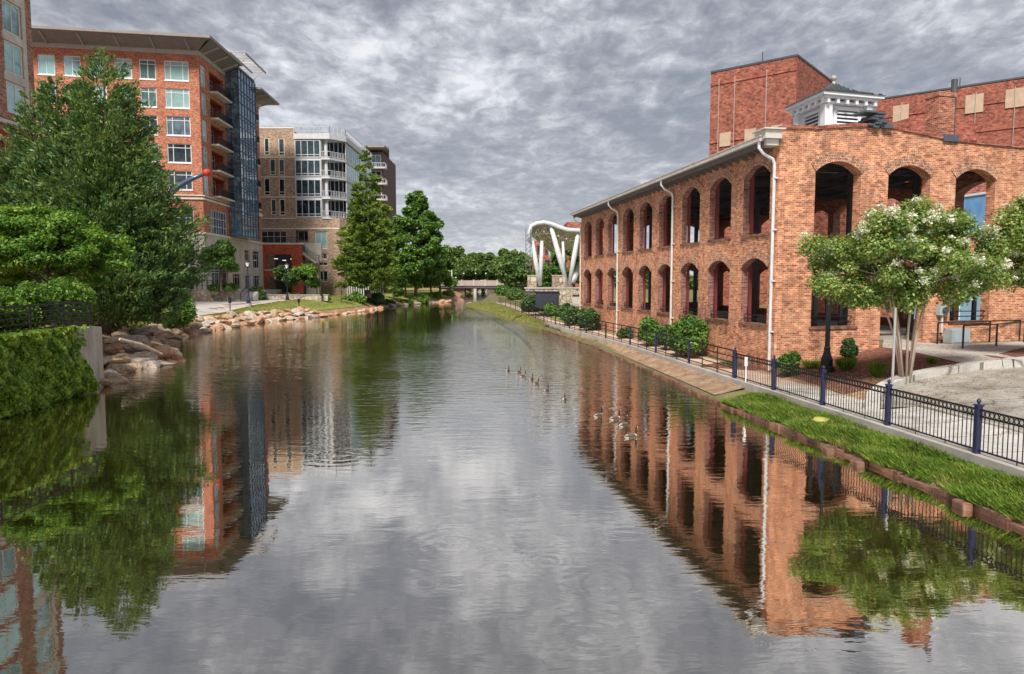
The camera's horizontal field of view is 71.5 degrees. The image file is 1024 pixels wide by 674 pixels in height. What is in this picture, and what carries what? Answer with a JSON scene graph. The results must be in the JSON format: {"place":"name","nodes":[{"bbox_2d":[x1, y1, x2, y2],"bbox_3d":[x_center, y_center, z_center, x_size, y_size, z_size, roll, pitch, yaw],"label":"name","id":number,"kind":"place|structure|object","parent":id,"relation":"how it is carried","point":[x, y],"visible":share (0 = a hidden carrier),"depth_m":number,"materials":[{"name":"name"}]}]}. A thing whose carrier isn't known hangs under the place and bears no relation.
{"place":"outdoors","nodes":[
{"label":"outdoors","id":0,"kind":"place"},
{"bbox_2d":[95,296,372,327],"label":"lawn","id":1,"kind":"structure","parent":0,"point":[338,305],"depth_m":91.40,"materials":[{"name":"green plant"}]},
{"bbox_2d":[342,291,366,303],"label":"bank shrub","id":2,"kind":"object","parent":1,"relation":"on","point":[356,297],"visible":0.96,"depth_m":107.15,"materials":[{"name":"green plant"}]},
{"bbox_2d":[1,286,473,368],"bbox_3d":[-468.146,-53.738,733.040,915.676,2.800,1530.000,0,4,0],"label":"ground","id":3,"kind":"structure","parent":0,"point":[340,310],"depth_m":88.71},
{"bbox_2d":[0,290,28,331],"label":"hedge shrub","id":4,"kind":"object","parent":3,"relation":"on","point":[7,300],"visible":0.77,"depth_m":26.59,"materials":[{"name":"green plant"}]},
{"bbox_2d":[0,0,35,177],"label":"brick tower","id":5,"kind":"structure","parent":3,"relation":"on","point":[16,63],"depth_m":63.66,"materials":[{"name":"red brick"}]},
{"bbox_2d":[2,0,20,38],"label":"window","id":6,"kind":"structure","parent":5,"relation":"in","point":[10,13],"depth_m":63.33,"materials":[{"name":"teal glass"}]},
{"bbox_2d":[4,40,22,77],"bbox_3d":[-44.639,-24.829,63.524,0.100,2.750,2.470,0,4,-2],"label":"window","id":7,"kind":"structure","parent":5,"relation":"in","point":[13,53],"depth_m":63.58,"materials":[{"name":"teal glass"}]},
{"bbox_2d":[6,80,24,116],"bbox_3d":[-44.639,-21.339,63.795,0.100,2.750,2.470,0,4,-2],"label":"window","id":8,"kind":"structure","parent":5,"relation":"in","point":[12,89],"depth_m":63.63,"materials":[{"name":"teal glass"}]},
{"bbox_2d":[0,279,56,329],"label":"hedge shrub","id":9,"kind":"object","parent":3,"relation":"on","point":[30,293],"visible":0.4,"depth_m":27.82,"materials":[{"name":"green plant"}]},
{"bbox_2d":[0,324,103,418],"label":"ivy wall","id":10,"kind":"structure","parent":3,"relation":"on","point":[43,368],"depth_m":24.18,"materials":[{"name":"plant"}]},
{"bbox_2d":[0,301,91,332],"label":"railing","id":11,"kind":"object","parent":10,"relation":"on","point":[63,312],"visible":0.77,"depth_m":25.78,"materials":[{"name":"black metal"}]},
{"bbox_2d":[0,201,137,325],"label":"maple tree","id":12,"kind":"object","parent":3,"relation":"on","point":[41,234],"visible":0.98,"depth_m":31.57,"materials":[{"name":"green plant"}]},
{"bbox_2d":[40,273,97,325],"bbox_3d":[-18.559,-1.476,29.653,2.330,2.389,2.268,2,5,22],"label":"hedge shrub","id":13,"kind":"object","parent":3,"relation":"on","point":[62,290],"visible":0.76,"depth_m":29.25,"materials":[{"name":"green plant"}]},
{"bbox_2d":[0,45,217,333],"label":"conifer tree","id":14,"kind":"object","parent":3,"relation":"on","point":[97,177],"visible":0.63,"depth_m":40.02,"materials":[{"name":"green plant"}]},
{"bbox_2d":[104,372,128,383],"bbox_3d":[-16.749,1.755,29.588,1.492,0.602,0.957,1,5,14],"label":"boulder","id":15,"kind":"object","parent":3,"relation":"on","point":[114,378],"visible":0.47,"depth_m":29.35,"materials":[{"name":"brown stone"}]},
{"bbox_2d":[130,357,160,368],"bbox_3d":[-18.022,1.388,35.071,1.372,0.769,1.402,13,1,-10],"label":"boulder","id":16,"kind":"object","parent":3,"relation":"on","point":[147,363],"visible":0.58,"depth_m":34.55,"materials":[{"name":"beige stone"}]},
{"bbox_2d":[31,25,279,289],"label":"apartment block","id":17,"kind":"structure","parent":3,"relation":"on","point":[206,95],"depth_m":93.53,"materials":[{"name":"orange brick"}]},
{"bbox_2d":[37,54,54,75],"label":"window","id":18,"kind":"structure","parent":17,"relation":"in","point":[46,63],"depth_m":89.55,"materials":[{"name":"glass"}]},
{"bbox_2d":[63,55,80,76],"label":"window","id":19,"kind":"structure","parent":17,"relation":"in","point":[71,63],"depth_m":90.06,"materials":[{"name":"glass"}]},
{"bbox_2d":[114,58,132,78],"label":"window","id":20,"kind":"structure","parent":17,"relation":"in","point":[129,62],"depth_m":91.12,"materials":[{"name":"grey glass"}]},
{"bbox_2d":[139,59,155,79],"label":"window","id":21,"kind":"structure","parent":17,"relation":"in","point":[147,68],"depth_m":91.63,"materials":[{"name":"grey glass"}]},
{"bbox_2d":[140,87,156,107],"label":"window","id":22,"kind":"structure","parent":17,"relation":"in","point":[151,93],"depth_m":91.91,"materials":[{"name":"glass"}]},
{"bbox_2d":[164,61,188,81],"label":"window","id":23,"kind":"structure","parent":17,"relation":"in","point":[178,71],"depth_m":92.24,"materials":[{"name":"glass"}]},
{"bbox_2d":[165,88,189,108],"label":"window","id":24,"kind":"structure","parent":17,"relation":"in","point":[174,98],"depth_m":92.51,"materials":[{"name":"glass"}]},
{"bbox_2d":[166,116,190,136],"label":"window","id":25,"kind":"structure","parent":17,"relation":"in","point":[175,125],"depth_m":92.78,"materials":[{"name":"grey glass"}]},
{"bbox_2d":[167,143,191,163],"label":"window","id":26,"kind":"structure","parent":17,"relation":"in","point":[177,153],"depth_m":93.05,"materials":[{"name":"grey glass"}]},
{"bbox_2d":[168,171,192,190],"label":"window","id":27,"kind":"structure","parent":17,"relation":"in","point":[181,175],"depth_m":93.35,"materials":[{"name":"white glass"}]},
{"bbox_2d":[209,209,225,235],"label":"window","id":28,"kind":"structure","parent":17,"relation":"in","point":[218,226],"depth_m":99.42,"materials":[{"name":"grey glass"}]},
{"bbox_2d":[148,345,174,358],"bbox_3d":[-18.377,0.861,37.023,1.548,0.811,1.065,-11,-8,-24],"label":"boulder","id":29,"kind":"object","parent":3,"relation":"on","point":[166,351],"visible":0.66,"depth_m":36.75,"materials":[{"name":"brown stone"}]},
{"bbox_2d":[150,294,198,328],"bbox_3d":[-26.479,-2.331,55.101,4.876,4.364,4.872,0,4,0],"label":"conifer shrub","id":30,"kind":"object","parent":3,"relation":"on","point":[188,313],"visible":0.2,"depth_m":53.93,"materials":[{"name":"green plant"}]},
{"bbox_2d":[235,289,281,298],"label":"terrace","id":31,"kind":"structure","parent":3,"relation":"on","point":[244,292],"depth_m":105.35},
{"bbox_2d":[187,289,235,300],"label":"stone retaining wall","id":32,"kind":"structure","parent":31,"relation":"on","point":[202,295],"depth_m":88.84,"materials":[{"name":"stone"}]},
{"bbox_2d":[193,296,331,315],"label":"promenade","id":33,"kind":"structure","parent":3,"relation":"on","point":[202,306],"depth_m":76.74,"materials":[{"name":"grey concrete"}]},
{"bbox_2d":[164,169,210,196],"bbox_3d":[-29.507,-8.321,61.540,7.220,12.299,0.680,0,4,0],"label":"arc sculpture","id":34,"kind":"object","parent":33,"relation":"on","point":[206,172],"visible":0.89,"depth_m":60.97,"materials":[{"name":"red paint"}]},
{"bbox_2d":[196,239,240,291],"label":"young tree","id":35,"kind":"object","parent":33,"relation":"on","point":[222,251],"visible":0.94,"depth_m":85.18,"materials":[{"name":"green plant"}]},
{"bbox_2d":[206,283,239,291],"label":"planter shrub","id":36,"kind":"object","parent":33,"relation":"on","point":[225,287],"visible":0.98,"depth_m":87.62,"materials":[{"name":"green plant"}]},
{"bbox_2d":[272,264,300,294],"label":"young tree","id":37,"kind":"object","parent":3,"relation":"on","point":[279,272],"visible":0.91,"depth_m":96.87,"materials":[{"name":"green plant"}]},
{"bbox_2d":[262,237,312,294],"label":"garage building","id":38,"kind":"structure","parent":3,"relation":"on","point":[291,255],"depth_m":120.45,"materials":[{"name":"red brick"}]},
{"bbox_2d":[263,295,328,300],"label":"stone wall","id":39,"kind":"structure","parent":3,"relation":"on","point":[294,297],"depth_m":96.77,"materials":[{"name":"stone"}]},
{"bbox_2d":[290,263,321,294],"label":"young tree","id":40,"kind":"object","parent":3,"relation":"on","point":[307,273],"visible":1,"depth_m":97.88,"materials":[{"name":"green plant"}]},
{"bbox_2d":[302,243,321,294],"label":"concrete stair","id":41,"kind":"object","parent":3,"relation":"on","point":[313,252],"visible":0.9,"depth_m":122.21,"materials":[{"name":"concrete"}]},
{"bbox_2d":[259,126,383,295],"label":"tan apartment building","id":42,"kind":"structure","parent":3,"relation":"on","point":[308,180],"depth_m":126.69,"materials":[{"name":"brick"}]},
{"bbox_2d":[262,231,286,242],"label":"window","id":43,"kind":"structure","parent":42,"relation":"in","point":[264,233],"depth_m":127.13,"materials":[{"name":"black glass"}]},
{"bbox_2d":[315,231,326,248],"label":"window","id":44,"kind":"structure","parent":42,"relation":"in","point":[320,236],"depth_m":127.16,"materials":[{"name":"teal glass"}]},
{"bbox_2d":[329,145,399,297],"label":"cypress tree","id":45,"kind":"object","parent":3,"relation":"on","point":[370,260],"visible":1,"depth_m":109.29,"materials":[{"name":"green plant"}]},
{"bbox_2d":[452,256,481,279],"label":"leafy tree","id":46,"kind":"object","parent":3,"relation":"on","point":[467,267],"visible":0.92,"depth_m":251.58,"materials":[{"name":"green plant"}]},
{"bbox_2d":[474,252,495,290],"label":"leafy tree","id":47,"kind":"object","parent":3,"relation":"on","point":[482,262],"visible":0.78,"depth_m":266.42,"materials":[{"name":"green plant"}]},
{"bbox_2d":[330,289,455,300],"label":"lawn","id":48,"kind":"structure","parent":0,"point":[420,292],"depth_m":148.87,"materials":[{"name":"green plant"}]},
{"bbox_2d":[360,145,396,291],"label":"dark apartment building","id":49,"kind":"structure","parent":48,"relation":"on","point":[383,164],"depth_m":164.54,"materials":[{"name":"stone"}]},
{"bbox_2d":[392,264,406,299],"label":"oak tree","id":50,"kind":"object","parent":48,"relation":"on","point":[401,285],"visible":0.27,"depth_m":127.08,"materials":[{"name":"green plant"}]},
{"bbox_2d":[393,233,423,296],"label":"oak tree","id":51,"kind":"object","parent":48,"relation":"on","point":[412,268],"visible":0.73,"depth_m":135.70,"materials":[{"name":"green plant"}]},
{"bbox_2d":[387,190,447,295],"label":"oak tree","id":52,"kind":"object","parent":48,"relation":"on","point":[423,220],"visible":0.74,"depth_m":141.98,"materials":[{"name":"green plant"}]},
{"bbox_2d":[412,243,450,291],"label":"oak tree","id":53,"kind":"object","parent":48,"relation":"on","point":[426,280],"visible":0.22,"depth_m":156.85,"materials":[{"name":"green plant"}]},
{"bbox_2d":[429,244,458,290],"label":"leafy tree","id":54,"kind":"object","parent":48,"relation":"on","point":[450,282],"visible":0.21,"depth_m":173.64,"materials":[{"name":"green plant"}]},
{"bbox_2d":[466,301,548,326],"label":"bank grass","id":55,"kind":"structure","parent":0,"point":[503,310],"depth_m":87.90,"materials":[{"name":"green plant"}]},
{"bbox_2d":[0,289,1023,673],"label":"water","id":56,"kind":"structure","parent":0,"point":[424,489],"depth_m":12.13,"materials":[{"name":"grey liquid"}]},
{"bbox_2d":[30,0,1023,280],"label":"sky","id":57,"kind":"structure","parent":0,"point":[509,116],"materials":[{"name":"grey"}]},
{"bbox_2d":[539,298,647,324],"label":"lawn","id":58,"kind":"structure","parent":0,"point":[558,319],"depth_m":78.45,"materials":[{"name":"green plant"}]},
{"bbox_2d":[531,265,552,286],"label":"leafy tree","id":59,"kind":"object","parent":58,"relation":"on","point":[546,276],"visible":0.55,"depth_m":95.11,"materials":[{"name":"green plant"}]},
{"bbox_2d":[506,275,578,307],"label":"stage wall","id":60,"kind":"structure","parent":58,"relation":"on","point":[557,293],"depth_m":72.76,"materials":[{"name":"stone"}]},
{"bbox_2d":[526,220,603,286],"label":"stage canopy","id":61,"kind":"object","parent":60,"relation":"on","point":[549,236],"visible":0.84,"depth_m":75.83,"materials":[{"name":"metal"}]},
{"bbox_2d":[560,302,579,324],"bbox_3d":[4.898,-1.841,58.642,1.938,2.016,2.622,0,4,0],"label":"evergreen shrub","id":62,"kind":"object","parent":58,"relation":"on","point":[568,309],"visible":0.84,"depth_m":58.16,"materials":[{"name":"green plant"}]},
{"bbox_2d":[498,303,804,384],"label":"path","id":63,"kind":"structure","parent":0,"point":[782,381],"depth_m":34.65,"materials":[{"name":"concrete"}]},
{"bbox_2d":[465,285,1023,524],"bbox_3d":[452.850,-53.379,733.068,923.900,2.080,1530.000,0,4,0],"label":"ground","id":64,"kind":"structure","parent":0,"point":[493,298],"depth_m":39.97,"materials":[{"name":"soil"}]},
{"bbox_2d":[441,280,526,293],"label":"road bridge","id":65,"kind":"structure","parent":64,"relation":"on","point":[463,285],"depth_m":239.08,"materials":[{"name":"concrete"}]},
{"bbox_2d":[486,248,518,279],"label":"leafy tree","id":66,"kind":"object","parent":64,"relation":"on","point":[502,251],"visible":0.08,"depth_m":258.16,"materials":[{"name":"green plant"}]},
{"bbox_2d":[490,251,531,287],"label":"leafy tree","id":67,"kind":"object","parent":64,"relation":"on","point":[508,268],"visible":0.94,"depth_m":171.84,"materials":[{"name":"green plant"}]},
{"bbox_2d":[505,287,525,299],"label":"evergreen shrub","id":68,"kind":"object","parent":64,"relation":"on","point":[514,295],"visible":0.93,"depth_m":128.22,"materials":[{"name":"green plant"}]},
{"bbox_2d":[519,295,543,311],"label":"evergreen shrub","id":69,"kind":"object","parent":64,"relation":"on","point":[529,299],"visible":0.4,"depth_m":83.21,"materials":[{"name":"green plant"}]},
{"bbox_2d":[397,246,697,291],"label":"wood","id":70,"kind":"object","parent":64,"relation":"on","point":[647,272],"visible":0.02,"depth_m":298.81,"materials":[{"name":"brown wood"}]},
{"bbox_2d":[543,250,567,286],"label":"leafy tree","id":71,"kind":"object","parent":64,"relation":"on","point":[555,269],"visible":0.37,"depth_m":98.53,"materials":[{"name":"green plant"}]},
{"bbox_2d":[532,222,603,297],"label":"red brick office","id":72,"kind":"structure","parent":64,"relation":"on","point":[567,225],"depth_m":124.35,"materials":[{"name":"brick"}]},
{"bbox_2d":[577,307,601,329],"bbox_3d":[5.713,-1.288,52.441,1.911,1.868,2.288,0,4,0],"label":"evergreen shrub","id":73,"kind":"object","parent":64,"relation":"on","point":[589,313],"visible":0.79,"depth_m":51.92,"materials":[{"name":"green plant"}]},
{"bbox_2d":[545,325,744,394],"bbox_3d":[5.587,0.483,43.675,1.220,0.260,37.394,-1,4,-7],"label":"bank apron","id":74,"kind":"object","parent":64,"relation":"on","point":[709,384],"visible":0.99,"depth_m":30.65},
{"bbox_2d":[637,316,659,345],"bbox_3d":[7.796,-0.290,39.883,1.487,1.816,2.042,0,4,0],"label":"evergreen shrub","id":75,"kind":"object","parent":64,"relation":"on","point":[649,323],"visible":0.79,"depth_m":39.51,"materials":[{"name":"green plant"}]},
{"bbox_2d":[657,324,671,349],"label":"evergreen shrub","id":76,"kind":"object","parent":64,"relation":"on","point":[664,329],"visible":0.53,"depth_m":37.03,"materials":[{"name":"green plant"}]},
{"bbox_2d":[667,312,710,356],"bbox_3d":[8.417,-0.064,34.007,2.089,2.285,2.875,0,4,0],"label":"evergreen shrub","id":77,"kind":"object","parent":64,"relation":"on","point":[691,327],"visible":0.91,"depth_m":33.48,"materials":[{"name":"green plant"}]},
{"bbox_2d":[542,329,1023,531],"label":"kerb","id":78,"kind":"structure","parent":64,"relation":"on","point":[990,512],"depth_m":17.42,"materials":[{"name":"brick"}]},
{"bbox_2d":[952,498,972,510],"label":"kerb block","id":79,"kind":"structure","parent":78,"relation":"on","point":[961,504],"depth_m":13.14,"materials":[{"name":"stone"}]},
{"bbox_2d":[545,323,1023,477],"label":"fence kerb","id":80,"kind":"structure","parent":64,"relation":"on","point":[997,464],"depth_m":19.17,"materials":[{"name":"concrete"}]},
{"bbox_2d":[498,297,732,377],"bbox_3d":[2.577,-2.423,70.153,1.128,1.186,88.490,-1,4,-7],"label":"pipe railing","id":81,"kind":"object","parent":80,"relation":"on","point":[630,338],"visible":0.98,"depth_m":38.81,"materials":[{"name":"black metal"}]},
{"bbox_2d":[733,347,1023,465],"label":"ornamental fence","id":82,"kind":"object","parent":80,"relation":"on","point":[977,414],"visible":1,"depth_m":17.61,"materials":[{"name":"black metal"}]},
{"bbox_2d":[570,75,1023,370],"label":"brick mill","id":83,"kind":"object","parent":64,"relation":"on","point":[834,151],"visible":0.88,"depth_m":31.12,"materials":[{"name":"orange brick"}]},
{"bbox_2d":[700,345,1023,394],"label":"mulch bed","id":84,"kind":"object","parent":64,"relation":"on","point":[885,354],"visible":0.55,"depth_m":25.92,"materials":[{"name":"brown soil"}]},
{"bbox_2d":[776,351,801,376],"bbox_3d":[10.321,1.058,26.526,1.070,1.079,0.803,-2,5,-24],"label":"evergreen shrub","id":85,"kind":"object","parent":84,"relation":"on","point":[793,358],"visible":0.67,"depth_m":26.37,"materials":[{"name":"green plant"}]},
{"bbox_2d":[753,370,867,400],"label":"leaf litter","id":86,"kind":"object","parent":84,"relation":"on","point":[814,385],"visible":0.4,"depth_m":24.68,"materials":[{"name":"brown plant"}]},
{"bbox_2d":[818,233,834,371],"bbox_3d":[11.670,-1.276,26.180,0.583,5.071,0.562,0,4,0],"label":"street lamp","id":87,"kind":"object","parent":84,"relation":"on","point":[826,360],"visible":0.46,"depth_m":26.18,"materials":[{"name":"black metal"}]},
{"bbox_2d":[835,356,857,370],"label":"grass tuft","id":88,"kind":"object","parent":84,"relation":"on","point":[843,364],"visible":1,"depth_m":25.96,"materials":[{"name":"green plant"}]},
{"bbox_2d":[839,337,858,359],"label":"evergreen shrub","id":89,"kind":"object","parent":84,"relation":"on","point":[849,347],"visible":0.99,"depth_m":27.66,"materials":[{"name":"green plant"}]},
{"bbox_2d":[867,360,887,377],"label":"grass tuft","id":90,"kind":"object","parent":84,"relation":"on","point":[877,369],"visible":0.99,"depth_m":24.12,"materials":[{"name":"green plant"}]},
{"bbox_2d":[780,355,1021,435],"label":"fallen petals","id":91,"kind":"object","parent":84,"relation":"on","point":[926,388],"visible":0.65,"depth_m":21.98,"materials":[{"name":"white plant"}]},
{"bbox_2d":[942,328,970,343],"bbox_3d":[18.756,0.054,29.982,0.974,0.822,0.500,-1,5,-16],"label":"utility cabinet","id":92,"kind":"object","parent":84,"relation":"on","point":[952,335],"visible":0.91,"depth_m":29.79,"materials":[{"name":"metal"}]},
{"bbox_2d":[973,191,1023,292],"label":"crape myrtle","id":93,"kind":"object","parent":84,"relation":"on","point":[1009,222],"visible":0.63,"depth_m":23.99,"materials":[{"name":"green plant"}]},
{"bbox_2d":[709,51,1023,305],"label":"theatre building","id":94,"kind":"structure","parent":64,"relation":"on","point":[746,100],"depth_m":78.43,"materials":[{"name":"red brick"}]},
{"bbox_2d":[719,391,1023,522],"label":"tall grass","id":95,"kind":"structure","parent":64,"relation":"on","point":[999,497],"depth_m":15.76,"materials":[{"name":"green plant"}]},
{"bbox_2d":[891,308,896,392],"bbox_3d":[11.599,0.494,21.603,0.060,2.755,0.040,0,4,0],"label":"trunk","id":96,"kind":"object","parent":64,"relation":"on","point":[893,347],"visible":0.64,"depth_m":21.57,"materials":[{"name":"beige wood"}]},
{"bbox_2d":[811,118,986,316],"bbox_3d":[37.302,-7.905,54.529,30.200,14.700,8.100,-1,5,-16],"label":"brick annex","id":97,"kind":"object","parent":64,"relation":"on","point":[965,130],"visible":0.07,"depth_m":49.32,"materials":[{"name":"red brick"}]},
{"bbox_2d":[793,193,1018,382],"bbox_3d":[12.475,-1.459,22.565,6.721,6.109,4.373,0,4,0],"label":"crape myrtle","id":98,"kind":"object","parent":64,"relation":"on","point":[929,240],"visible":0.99,"depth_m":21.80,"materials":[{"name":"green plant"}]},
{"bbox_2d":[866,356,1023,409],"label":"kerb","id":99,"kind":"structure","parent":64,"relation":"on","point":[931,372],"depth_m":22.89,"materials":[{"name":"concrete"}]},
{"bbox_2d":[914,192,985,319],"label":"glass office","id":100,"kind":"structure","parent":64,"relation":"on","point":[974,203],"depth_m":42.55,"materials":[{"name":"white metal"}]},
{"bbox_2d":[959,290,980,319],"bbox_3d":[27.869,-2.449,41.777,0.100,3.600,4.190,-1,5,-9],"label":"window","id":101,"kind":"structure","parent":100,"relation":"in","point":[964,307],"depth_m":43.09,"materials":[{"name":"blue glass"}]},
{"bbox_2d":[964,193,985,234],"bbox_3d":[27.869,-6.387,41.471,0.100,4.100,4.190,-1,5,-9],"label":"window","id":102,"kind":"structure","parent":100,"relation":"in","point":[975,203],"depth_m":42.39,"materials":[{"name":"blue glass"}]},
{"bbox_2d":[882,339,1023,362],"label":"path to door","id":103,"kind":"structure","parent":64,"relation":"on","point":[962,355],"depth_m":27.28,"materials":[{"name":"concrete"}]},
{"bbox_2d":[936,320,1023,347],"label":"ramp handrail","id":104,"kind":"object","parent":64,"relation":"on","point":[990,324],"visible":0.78,"depth_m":29.55,"materials":[{"name":"black metal"}]},
{"bbox_2d":[763,385,864,404],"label":"pavement","id":105,"kind":"structure","parent":0,"point":[805,390],"depth_m":22.47,"materials":[{"name":"concrete"}]},
{"bbox_2d":[828,404,1023,465],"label":"pavement","id":106,"kind":"structure","parent":0,"point":[968,433],"depth_m":17.22,"materials":[{"name":"concrete"}]},
{"bbox_2d":[881,367,1023,429],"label":"patio","id":107,"kind":"structure","parent":0,"point":[1002,397],"depth_m":20.72,"materials":[{"name":"concrete"}]},
{"bbox_2d":[748,344,1023,436],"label":"fallen leaves","id":108,"kind":"object","parent":107,"relation":"on","point":[937,386],"visible":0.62,"depth_m":21.70,"materials":[{"name":"brown plant"}]},
{"bbox_2d":[921,404,1022,432],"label":"gutter","id":109,"kind":"object","parent":107,"relation":"on","point":[986,422],"visible":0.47,"depth_m":18.10,"materials":[{"name":"concrete"}]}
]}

